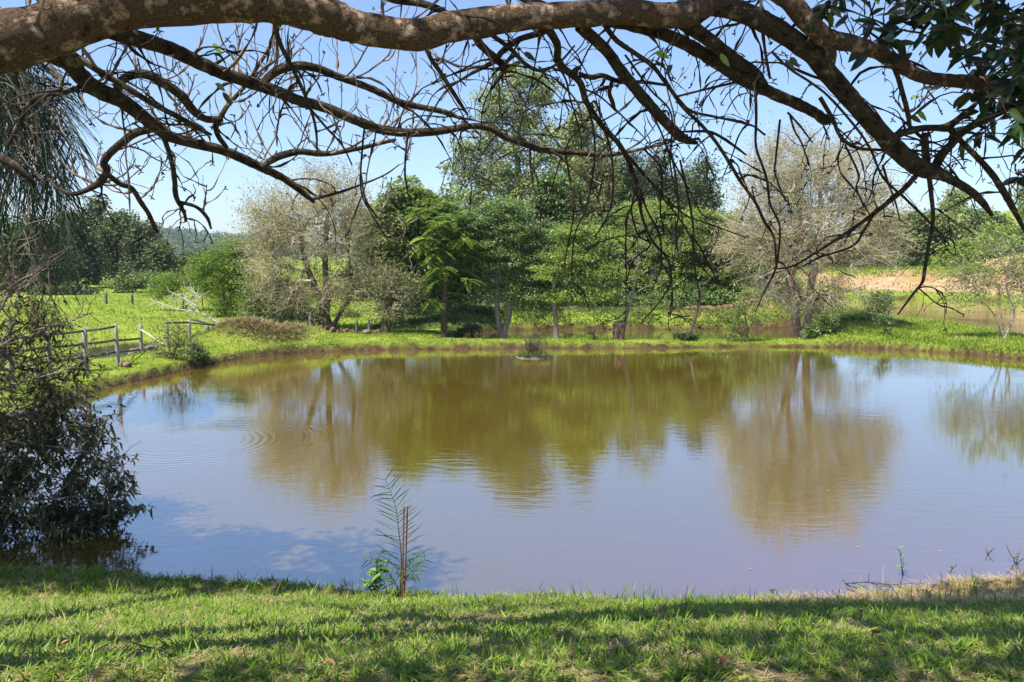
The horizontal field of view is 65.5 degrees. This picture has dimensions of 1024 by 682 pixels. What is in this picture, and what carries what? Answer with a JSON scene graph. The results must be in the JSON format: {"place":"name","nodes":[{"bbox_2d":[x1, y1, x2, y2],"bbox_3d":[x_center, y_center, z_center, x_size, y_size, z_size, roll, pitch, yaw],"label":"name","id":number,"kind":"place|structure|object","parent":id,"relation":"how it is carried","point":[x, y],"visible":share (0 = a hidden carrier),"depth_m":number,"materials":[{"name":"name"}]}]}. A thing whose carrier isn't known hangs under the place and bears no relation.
{"place":"outdoors","nodes":[
{"label":"outdoors","id":0,"kind":"place"},
{"bbox_2d":[200,313,318,341],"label":"dry grass","id":1,"kind":"structure","parent":0,"point":[282,327],"depth_m":21.56,"materials":[{"name":"plant"}]},
{"bbox_2d":[174,244,493,256],"bbox_3d":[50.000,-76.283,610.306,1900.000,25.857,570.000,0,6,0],"label":"hills","id":2,"kind":"structure","parent":0,"point":[310,252],"depth_m":479.29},
{"bbox_2d":[12,225,867,256],"bbox_3d":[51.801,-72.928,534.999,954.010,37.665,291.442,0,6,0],"label":"woods","id":3,"kind":"object","parent":2,"relation":"on","point":[174,236],"visible":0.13,"depth_m":466.66,"materials":[{"name":"plant"}]},
{"bbox_2d":[0,347,1023,600],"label":"pond water","id":4,"kind":"structure","parent":0,"point":[716,471],"depth_m":9.91,"materials":[{"name":"liquid"}]},
{"bbox_2d":[513,331,553,358],"bbox_3d":[0.530,0.131,20.622,1.250,0.852,1.239,0,6,0],"label":"grassy islet","id":5,"kind":"object","parent":4,"relation":"in","point":[532,351],"visible":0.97,"depth_m":20.48,"materials":[{"name":"plant"}]},
{"bbox_2d":[845,576,926,587],"bbox_3d":[2.997,1.914,6.364,0.578,0.206,0.223,0,6,0],"label":"stick","id":6,"kind":"object","parent":4,"relation":"on","point":[880,583],"visible":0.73,"depth_m":6.40,"materials":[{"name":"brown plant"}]},
{"bbox_2d":[895,546,910,575],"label":"water weed","id":7,"kind":"object","parent":4,"relation":"in","point":[901,560],"visible":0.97,"depth_m":6.67,"materials":[{"name":"green plant"}]},
{"bbox_2d":[1006,544,1023,563],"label":"water weed","id":8,"kind":"object","parent":4,"relation":"on","point":[1014,557],"visible":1,"depth_m":6.94,"materials":[{"name":"grey plant"}]},
{"bbox_2d":[0,206,1023,681],"bbox_3d":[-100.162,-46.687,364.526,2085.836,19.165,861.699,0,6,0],"label":"ground","id":9,"kind":"structure","parent":0,"point":[884,280],"depth_m":21.76,"materials":[{"name":"plant"}]},
{"bbox_2d":[0,207,96,291],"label":"dark tree","id":10,"kind":"object","parent":9,"relation":"on","point":[80,273],"visible":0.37,"depth_m":49.13,"materials":[{"name":"green plant"}]},
{"bbox_2d":[0,62,105,347],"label":"willow tree","id":11,"kind":"object","parent":9,"relation":"on","point":[11,82],"visible":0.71,"depth_m":11.80,"materials":[{"name":"plant"}]},
{"bbox_2d":[25,278,99,294],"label":"hedge bush","id":12,"kind":"object","parent":9,"relation":"on","point":[89,291],"visible":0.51,"depth_m":45.58,"materials":[{"name":"green plant"}]},
{"bbox_2d":[0,194,154,546],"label":"overhanging shrub","id":13,"kind":"object","parent":9,"relation":"on","point":[15,472],"visible":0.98,"depth_m":7.54,"materials":[{"name":"green plant"}]},
{"bbox_2d":[0,323,163,381],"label":"wooden fence","id":14,"kind":"object","parent":9,"relation":"on","point":[116,340],"visible":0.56,"depth_m":16.70,"materials":[{"name":"grey wood"}]},
{"bbox_2d":[51,209,113,287],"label":"dark tree","id":15,"kind":"object","parent":9,"relation":"on","point":[96,254],"visible":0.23,"depth_m":53.57,"materials":[{"name":"green plant"}]},
{"bbox_2d":[73,194,113,284],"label":"dark tree","id":16,"kind":"object","parent":9,"relation":"on","point":[98,210],"visible":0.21,"depth_m":59.01,"materials":[{"name":"green plant"}]},
{"bbox_2d":[87,208,140,283],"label":"dark tree","id":17,"kind":"object","parent":9,"relation":"on","point":[114,236],"visible":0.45,"depth_m":56.83,"materials":[{"name":"green plant"}]},
{"bbox_2d":[73,338,163,357],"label":"puddle water","id":18,"kind":"structure","parent":9,"relation":"on","point":[110,346],"depth_m":21.87,"materials":[{"name":"brown liquid"}]},
{"bbox_2d":[118,361,130,366],"bbox_3d":[-8.342,0.497,17.155,0.277,0.124,0.215,3,7,23],"label":"rock","id":19,"kind":"object","parent":9,"relation":"on","point":[124,363],"visible":0.98,"depth_m":17.09,"materials":[{"name":"stone"}]},
{"bbox_2d":[94,268,164,292],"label":"hedge bush","id":20,"kind":"object","parent":9,"relation":"on","point":[125,284],"visible":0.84,"depth_m":47.59,"materials":[{"name":"green plant"}]},
{"bbox_2d":[108,217,170,279],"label":"dark tree","id":21,"kind":"object","parent":9,"relation":"on","point":[138,230],"visible":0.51,"depth_m":55.86,"materials":[{"name":"green plant"}]},
{"bbox_2d":[115,636,171,656],"bbox_3d":[-1.574,1.295,3.404,0.031,0.195,0.734,-6,9,-42],"label":"stick","id":22,"kind":"object","parent":9,"relation":"on","point":[167,653],"visible":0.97,"depth_m":3.38,"materials":[{"name":"brown wood"}]},
{"bbox_2d":[128,237,185,287],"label":"dark tree","id":23,"kind":"object","parent":9,"relation":"on","point":[159,257],"visible":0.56,"depth_m":55.28,"materials":[{"name":"green plant"}]},
{"bbox_2d":[143,315,206,362],"bbox_3d":[-7.834,0.059,18.456,1.425,1.347,1.007,-3,7,-22],"label":"pond bush","id":24,"kind":"object","parent":9,"relation":"on","point":[170,354],"visible":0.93,"depth_m":18.42,"materials":[{"name":"green plant"}]},
{"bbox_2d":[146,279,218,322],"bbox_3d":[-9.820,-1.186,23.834,2.109,1.458,1.270,0,6,0],"label":"fallen branch","id":25,"kind":"object","parent":9,"relation":"on","point":[195,310],"visible":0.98,"depth_m":23.74,"materials":[{"name":"grey wood"}]},
{"bbox_2d":[141,267,229,310],"bbox_3d":[-13.323,-2.175,32.945,4.119,2.000,2.048,0,6,0],"label":"bush","id":26,"kind":"object","parent":9,"relation":"on","point":[173,283],"visible":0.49,"depth_m":32.78,"materials":[{"name":"green plant"}]},
{"bbox_2d":[165,318,214,345],"bbox_3d":[-8.645,-0.205,21.145,0.658,0.793,1.435,5,8,40],"label":"broken fence","id":27,"kind":"object","parent":9,"relation":"on","point":[199,322],"visible":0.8,"depth_m":21.31,"materials":[{"name":"grey wood"}]},
{"bbox_2d":[180,338,214,358],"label":"pond bush","id":28,"kind":"object","parent":9,"relation":"on","point":[202,352],"visible":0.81,"depth_m":19.00,"materials":[{"name":"green plant"}]},
{"bbox_2d":[173,246,242,284],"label":"hedge bush","id":29,"kind":"object","parent":9,"relation":"on","point":[182,260],"visible":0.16,"depth_m":59.22,"materials":[{"name":"green plant"}]},
{"bbox_2d":[179,232,265,316],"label":"pasture tree","id":30,"kind":"object","parent":9,"relation":"on","point":[214,262],"visible":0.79,"depth_m":29.70,"materials":[{"name":"green plant"}]},
{"bbox_2d":[233,263,311,324],"bbox_3d":[-7.583,-1.361,25.352,2.575,2.267,1.776,0,6,0],"label":"leafy shrub","id":31,"kind":"object","parent":9,"relation":"on","point":[245,304],"visible":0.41,"depth_m":25.22,"materials":[{"name":"green plant"}]},
{"bbox_2d":[274,307,322,325],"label":"shadow shrub","id":32,"kind":"object","parent":9,"relation":"on","point":[307,318],"visible":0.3,"depth_m":24.80,"materials":[{"name":"green plant"}]},
{"bbox_2d":[218,148,397,329],"bbox_3d":[-6.165,-3.067,24.381,5.599,5.792,3.990,0,6,0],"label":"deciduous tree","id":33,"kind":"object","parent":9,"relation":"on","point":[273,227],"visible":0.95,"depth_m":24.14,"materials":[{"name":"beige plant"}]},
{"bbox_2d":[313,324,335,332],"bbox_3d":[-5.872,-0.363,24.314,1.008,0.321,0.637,0,6,0],"label":"brick rubble","id":34,"kind":"object","parent":9,"relation":"on","point":[329,329],"visible":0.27,"depth_m":24.20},
{"bbox_2d":[295,302,363,317],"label":"hedge bush","id":35,"kind":"object","parent":9,"relation":"on","point":[354,313],"visible":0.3,"depth_m":29.91,"materials":[{"name":"green plant"}]},
{"bbox_2d":[334,327,354,332],"bbox_3d":[-5.135,-0.327,24.414,0.795,0.178,0.377,0,6,0],"label":"brick rubble","id":36,"kind":"object","parent":9,"relation":"on","point":[342,329],"visible":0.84,"depth_m":24.32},
{"bbox_2d":[332,210,417,301],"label":"woodland tree","id":37,"kind":"object","parent":9,"relation":"on","point":[365,294],"visible":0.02,"depth_m":39.51,"materials":[{"name":"green plant"}]},
{"bbox_2d":[360,551,390,597],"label":"leafy weed","id":38,"kind":"object","parent":9,"relation":"on","point":[381,567],"visible":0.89,"depth_m":5.93,"materials":[{"name":"green plant"}]},
{"bbox_2d":[345,253,432,332],"bbox_3d":[-3.629,-1.379,23.868,2.663,2.501,2.030,0,6,0],"label":"bush","id":39,"kind":"object","parent":9,"relation":"on","point":[390,309],"visible":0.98,"depth_m":23.75,"materials":[{"name":"green plant"}]},
{"bbox_2d":[360,468,434,596],"bbox_3d":[-0.849,1.443,5.936,0.577,1.056,0.228,0,6,0],"label":"palm seedling","id":40,"kind":"object","parent":9,"relation":"on","point":[409,560],"visible":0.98,"depth_m":5.93,"materials":[{"name":"green plant"}]},
{"bbox_2d":[401,507,404,598],"bbox_3d":[-0.807,1.607,5.894,0.039,0.785,0.012,0,6,0],"label":"iron rod","id":41,"kind":"object","parent":9,"relation":"on","point":[403,551],"visible":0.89,"depth_m":5.88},
{"bbox_2d":[404,506,407,596],"bbox_3d":[-0.790,1.607,5.924,0.048,0.779,0.012,0,6,0],"label":"iron rod","id":42,"kind":"object","parent":9,"relation":"on","point":[406,548],"visible":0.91,"depth_m":5.91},
{"bbox_2d":[351,174,465,323],"bbox_3d":[-3.427,-3.041,26.627,4.209,5.090,2.500,0,6,0],"label":"bright tree","id":43,"kind":"object","parent":9,"relation":"on","point":[421,197],"visible":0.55,"depth_m":26.07,"materials":[{"name":"green plant"}]},
{"bbox_2d":[346,189,489,280],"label":"woodland tree","id":44,"kind":"object","parent":9,"relation":"on","point":[465,208],"visible":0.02,"depth_m":47.26,"materials":[{"name":"green plant"}]},
{"bbox_2d":[404,284,438,312],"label":"undergrowth bush","id":45,"kind":"object","parent":9,"relation":"on","point":[430,294],"visible":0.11,"depth_m":30.80,"materials":[{"name":"green plant"}]},
{"bbox_2d":[404,299,459,316],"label":"undergrowth bush","id":46,"kind":"object","parent":9,"relation":"on","point":[432,311],"visible":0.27,"depth_m":29.65,"materials":[{"name":"green plant"}]},
{"bbox_2d":[400,201,499,337],"bbox_3d":[-1.856,-2.067,24.076,3.010,4.256,2.388,0,6,0],"label":"pinnate leaved tree","id":47,"kind":"object","parent":9,"relation":"on","point":[450,288],"visible":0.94,"depth_m":23.83,"materials":[{"name":"green plant"}]},
{"bbox_2d":[456,321,484,335],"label":"bank weed","id":48,"kind":"object","parent":9,"relation":"on","point":[466,328],"visible":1,"depth_m":25.65,"materials":[{"name":"green plant"}]},
{"bbox_2d":[436,278,506,305],"bbox_3d":[-1.413,-1.932,32.453,3.615,1.371,2.184,0,6,0],"label":"undergrowth bush","id":49,"kind":"object","parent":9,"relation":"on","point":[491,294],"visible":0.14,"depth_m":32.00,"materials":[{"name":"green plant"}]},
{"bbox_2d":[439,303,504,313],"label":"undergrowth bush","id":50,"kind":"object","parent":9,"relation":"on","point":[488,309],"visible":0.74,"depth_m":28.34,"materials":[{"name":"green plant"}]},
{"bbox_2d":[430,234,541,298],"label":"backwood tree","id":51,"kind":"object","parent":9,"relation":"on","point":[491,270],"visible":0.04,"depth_m":33.55,"materials":[{"name":"green plant"}]},
{"bbox_2d":[460,292,522,304],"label":"undergrowth bush","id":52,"kind":"object","parent":9,"relation":"on","point":[484,300],"visible":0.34,"depth_m":31.25,"materials":[{"name":"green plant"}]},
{"bbox_2d":[437,64,569,224],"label":"eucalyptus tree","id":53,"kind":"object","parent":9,"relation":"on","point":[506,174],"visible":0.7,"depth_m":53.37,"materials":[{"name":"green plant"}]},
{"bbox_2d":[438,195,569,338],"bbox_3d":[-0.150,-2.004,24.325,4.362,4.838,2.269,0,6,0],"label":"broadleaf tree","id":54,"kind":"object","parent":9,"relation":"on","point":[524,232],"visible":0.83,"depth_m":23.99,"materials":[{"name":"green plant"}]},
{"bbox_2d":[0,0,1023,335],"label":"overhanging tree","id":55,"kind":"object","parent":9,"relation":"on","point":[56,32],"visible":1,"depth_m":3.60,"materials":[{"name":"brown plant"}]},
{"bbox_2d":[0,550,1023,681],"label":"lawn grass","id":56,"kind":"structure","parent":9,"relation":"on","point":[901,623],"depth_m":3.96,"materials":[{"name":"plant"}]},
{"bbox_2d":[0,250,1023,411],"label":"bank grass","id":57,"kind":"structure","parent":9,"relation":"on","point":[975,331],"depth_m":23.82,"materials":[{"name":"plant"}]},
{"bbox_2d":[486,302,545,309],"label":"undergrowth bush","id":58,"kind":"object","parent":9,"relation":"on","point":[501,305],"visible":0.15,"depth_m":29.09,"materials":[{"name":"green plant"}]},
{"bbox_2d":[477,191,565,276],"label":"woodland tree","id":59,"kind":"object","parent":9,"relation":"on","point":[493,201],"visible":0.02,"depth_m":39.19,"materials":[{"name":"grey plant"}]},
{"bbox_2d":[518,171,595,287],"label":"dark crowned tree","id":60,"kind":"object","parent":9,"relation":"on","point":[561,208],"visible":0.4,"depth_m":34.16,"materials":[{"name":"green plant"}]},
{"bbox_2d":[525,222,638,338],"bbox_3d":[2.033,-1.757,23.431,3.336,3.505,1.756,0,6,0],"label":"slender tree","id":61,"kind":"object","parent":9,"relation":"on","point":[554,296],"visible":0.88,"depth_m":23.22,"materials":[{"name":"green plant"}]},
{"bbox_2d":[548,103,626,178],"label":"eucalyptus tree","id":62,"kind":"object","parent":9,"relation":"on","point":[575,143],"visible":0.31,"depth_m":44.68,"materials":[{"name":"green plant"}]},
{"bbox_2d":[555,207,644,297],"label":"midwood tree","id":63,"kind":"object","parent":9,"relation":"on","point":[586,221],"visible":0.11,"depth_m":33.30,"materials":[{"name":"green plant"}]},
{"bbox_2d":[562,289,640,307],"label":"undergrowth bush","id":64,"kind":"object","parent":9,"relation":"on","point":[598,305],"visible":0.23,"depth_m":30.19,"materials":[{"name":"green plant"}]},
{"bbox_2d":[566,275,638,295],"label":"undergrowth bush","id":65,"kind":"object","parent":9,"relation":"on","point":[605,284],"visible":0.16,"depth_m":32.63,"materials":[{"name":"green plant"}]},
{"bbox_2d":[578,177,628,229],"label":"woodland tree","id":66,"kind":"object","parent":9,"relation":"on","point":[592,204],"visible":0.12,"depth_m":40.89,"materials":[{"name":"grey plant"}]},
{"bbox_2d":[566,146,643,230],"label":"eucalyptus tree","id":67,"kind":"object","parent":9,"relation":"on","point":[582,171],"visible":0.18,"depth_m":41.85,"materials":[{"name":"green plant"}]},
{"bbox_2d":[613,321,624,339],"bbox_3d":[3.165,-0.290,23.569,0.350,0.610,0.353,0,6,0],"label":"tree stump","id":68,"kind":"object","parent":9,"relation":"on","point":[618,330],"visible":0.88,"depth_m":23.42,"materials":[{"name":"brown wood"}]},
{"bbox_2d":[605,287,655,306],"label":"undergrowth bush","id":69,"kind":"object","parent":9,"relation":"on","point":[642,302],"visible":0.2,"depth_m":30.80,"materials":[{"name":"green plant"}]},
{"bbox_2d":[603,146,658,268],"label":"pine tree","id":70,"kind":"object","parent":9,"relation":"on","point":[628,195],"visible":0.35,"depth_m":40.07,"materials":[{"name":"green plant"}]},
{"bbox_2d":[591,197,682,335],"bbox_3d":[3.673,-2.079,23.506,2.979,4.365,1.935,-2,7,-15],"label":"leaning tree","id":71,"kind":"object","parent":9,"relation":"on","point":[644,244],"visible":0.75,"depth_m":23.54,"materials":[{"name":"green plant"}]},
{"bbox_2d":[373,297,914,329],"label":"bank weeds","id":72,"kind":"object","parent":9,"relation":"on","point":[451,317],"visible":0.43,"depth_m":28.30,"materials":[{"name":"green plant"}]},
{"bbox_2d":[628,288,676,305],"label":"undergrowth bush","id":73,"kind":"object","parent":9,"relation":"on","point":[655,296],"visible":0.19,"depth_m":31.40,"materials":[{"name":"green plant"}]},
{"bbox_2d":[601,198,707,296],"bbox_3d":[6.317,-3.702,32.770,5.294,4.402,2.487,0,6,0],"label":"lime tree","id":74,"kind":"object","parent":9,"relation":"on","point":[641,281],"visible":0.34,"depth_m":32.40,"materials":[{"name":"green plant"}]},
{"bbox_2d":[628,270,683,299],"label":"undergrowth bush","id":75,"kind":"object","parent":9,"relation":"on","point":[664,285],"visible":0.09,"depth_m":32.44,"materials":[{"name":"green plant"}]},
{"bbox_2d":[634,142,686,234],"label":"pine tree","id":76,"kind":"object","parent":9,"relation":"on","point":[667,187],"visible":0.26,"depth_m":40.98,"materials":[{"name":"green plant"}]},
{"bbox_2d":[601,207,739,272],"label":"woodland tree","id":77,"kind":"object","parent":9,"relation":"on","point":[686,268],"depth_m":40.11,"materials":[{"name":"green plant"}]},
{"bbox_2d":[671,155,702,209],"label":"pine tree","id":78,"kind":"object","parent":9,"relation":"on","point":[680,178],"visible":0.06,"depth_m":42.18,"materials":[{"name":"green plant"}]},
{"bbox_2d":[672,329,701,340],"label":"bush","id":79,"kind":"object","parent":9,"relation":"on","point":[685,336],"visible":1,"depth_m":23.18,"materials":[{"name":"green plant"}]},
{"bbox_2d":[685,269,716,339],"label":"sapling","id":80,"kind":"object","parent":9,"relation":"on","point":[697,308],"visible":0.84,"depth_m":23.17,"materials":[{"name":"green plant"}]},
{"bbox_2d":[675,149,729,228],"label":"pine tree","id":81,"kind":"object","parent":9,"relation":"on","point":[699,187],"visible":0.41,"depth_m":39.09,"materials":[{"name":"green plant"}]},
{"bbox_2d":[662,286,744,306],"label":"undergrowth bush","id":82,"kind":"object","parent":9,"relation":"on","point":[715,301],"visible":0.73,"depth_m":29.97,"materials":[{"name":"green plant"}]},
{"bbox_2d":[666,208,759,300],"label":"dense green tree","id":83,"kind":"object","parent":9,"relation":"on","point":[705,237],"visible":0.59,"depth_m":30.44,"materials":[{"name":"green plant"}]},
{"bbox_2d":[719,655,728,663],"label":"dead leaf","id":84,"kind":"object","parent":9,"relation":"on","point":[723,658],"visible":1,"depth_m":3.03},
{"bbox_2d":[683,296,803,309],"bbox_3d":[9.244,-1.360,29.595,5.757,0.600,1.159,0,6,0],"label":"brick rubble","id":85,"kind":"object","parent":9,"relation":"on","point":[721,306],"visible":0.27,"depth_m":29.43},
{"bbox_2d":[719,284,776,341],"bbox_3d":[6.815,-0.761,23.218,1.816,1.794,1.064,0,6,0],"label":"thin shrub","id":86,"kind":"object","parent":9,"relation":"on","point":[744,313],"visible":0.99,"depth_m":23.15,"materials":[{"name":"green plant"}]},
{"bbox_2d":[714,222,799,289],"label":"woodland tree","id":87,"kind":"object","parent":9,"relation":"on","point":[754,271],"visible":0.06,"depth_m":37.19,"materials":[{"name":"grey plant"}]},
{"bbox_2d":[742,276,814,302],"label":"undergrowth bush","id":88,"kind":"object","parent":9,"relation":"on","point":[771,295],"visible":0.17,"depth_m":29.77,"materials":[{"name":"green plant"}]},
{"bbox_2d":[697,111,932,338],"bbox_3d":[8.964,-3.364,23.901,6.927,7.121,3.941,0,6,0],"label":"bare tree","id":89,"kind":"object","parent":9,"relation":"on","point":[800,213],"visible":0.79,"depth_m":23.73,"materials":[{"name":"beige plant"}]},
{"bbox_2d":[789,228,862,260],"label":"hill tree","id":90,"kind":"object","parent":9,"relation":"on","point":[813,244],"visible":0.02,"depth_m":65.09,"materials":[{"name":"green plant"}]},
{"bbox_2d":[800,311,851,337],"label":"leafy bush","id":91,"kind":"object","parent":9,"relation":"on","point":[825,325],"visible":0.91,"depth_m":23.60,"materials":[{"name":"green plant"}]},
{"bbox_2d":[798,248,875,267],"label":"slope bush","id":92,"kind":"object","parent":9,"relation":"on","point":[839,261],"visible":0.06,"depth_m":58.76,"materials":[{"name":"green plant"}]},
{"bbox_2d":[854,287,902,314],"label":"round bush","id":93,"kind":"object","parent":9,"relation":"on","point":[877,305],"visible":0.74,"depth_m":30.89,"materials":[{"name":"green plant"}]},
{"bbox_2d":[872,310,894,333],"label":"shrub","id":94,"kind":"object","parent":9,"relation":"on","point":[884,326],"visible":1,"depth_m":23.10,"materials":[{"name":"green plant"}]},
{"bbox_2d":[851,209,927,264],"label":"hill tree","id":95,"kind":"object","parent":9,"relation":"on","point":[899,226],"visible":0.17,"depth_m":58.59,"materials":[{"name":"green plant"}]},
{"bbox_2d":[862,255,935,268],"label":"slope bush","id":96,"kind":"object","parent":9,"relation":"on","point":[914,259],"visible":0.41,"depth_m":57.12,"materials":[{"name":"green plant"}]},
{"bbox_2d":[872,206,948,258],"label":"hill tree","id":97,"kind":"object","parent":9,"relation":"on","point":[921,221],"visible":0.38,"depth_m":58.51,"materials":[{"name":"green plant"}]},
{"bbox_2d":[926,210,977,255],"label":"hill tree","id":98,"kind":"object","parent":9,"relation":"on","point":[958,232],"visible":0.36,"depth_m":58.60,"materials":[{"name":"green plant"}]},
{"bbox_2d":[936,185,970,213],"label":"hill tree","id":99,"kind":"object","parent":9,"relation":"on","point":[952,200],"visible":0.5,"depth_m":82.49,"materials":[{"name":"green plant"}]},
{"bbox_2d":[928,237,991,266],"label":"slope bush","id":100,"kind":"object","parent":9,"relation":"on","point":[964,243],"visible":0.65,"depth_m":55.10,"materials":[{"name":"green plant"}]},
{"bbox_2d":[930,207,1023,337],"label":"multistem tree","id":101,"kind":"object","parent":9,"relation":"on","point":[1010,266],"visible":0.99,"depth_m":22.21,"materials":[{"name":"green plant"}]},
{"bbox_2d":[944,204,1016,235],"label":"hill tree","id":102,"kind":"object","parent":9,"relation":"on","point":[984,216],"visible":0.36,"depth_m":68.45,"materials":[{"name":"green plant"}]},
{"bbox_2d":[971,220,1023,256],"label":"slope bush","id":103,"kind":"object","parent":9,"relation":"on","point":[1011,229],"visible":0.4,"depth_m":58.95,"materials":[{"name":"green plant"}]},
{"bbox_2d":[1009,184,1023,224],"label":"hill tree","id":104,"kind":"object","parent":9,"relation":"on","point":[1020,203],"visible":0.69,"depth_m":88.93,"materials":[{"name":"green plant"}]},
{"bbox_2d":[0,0,1023,243],"label":"sky","id":105,"kind":"structure","parent":0,"point":[427,152],"materials":[{"name":"blue"}]},
{"bbox_2d":[459,329,794,339],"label":"second pond water","id":106,"kind":"structure","parent":0,"point":[705,333],"depth_m":26.31,"materials":[{"name":"brown liquid"}]},
{"bbox_2d":[803,298,1023,333],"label":"lake water","id":107,"kind":"structure","parent":0,"point":[912,308],"depth_m":35.91,"materials":[{"name":"brown liquid"}]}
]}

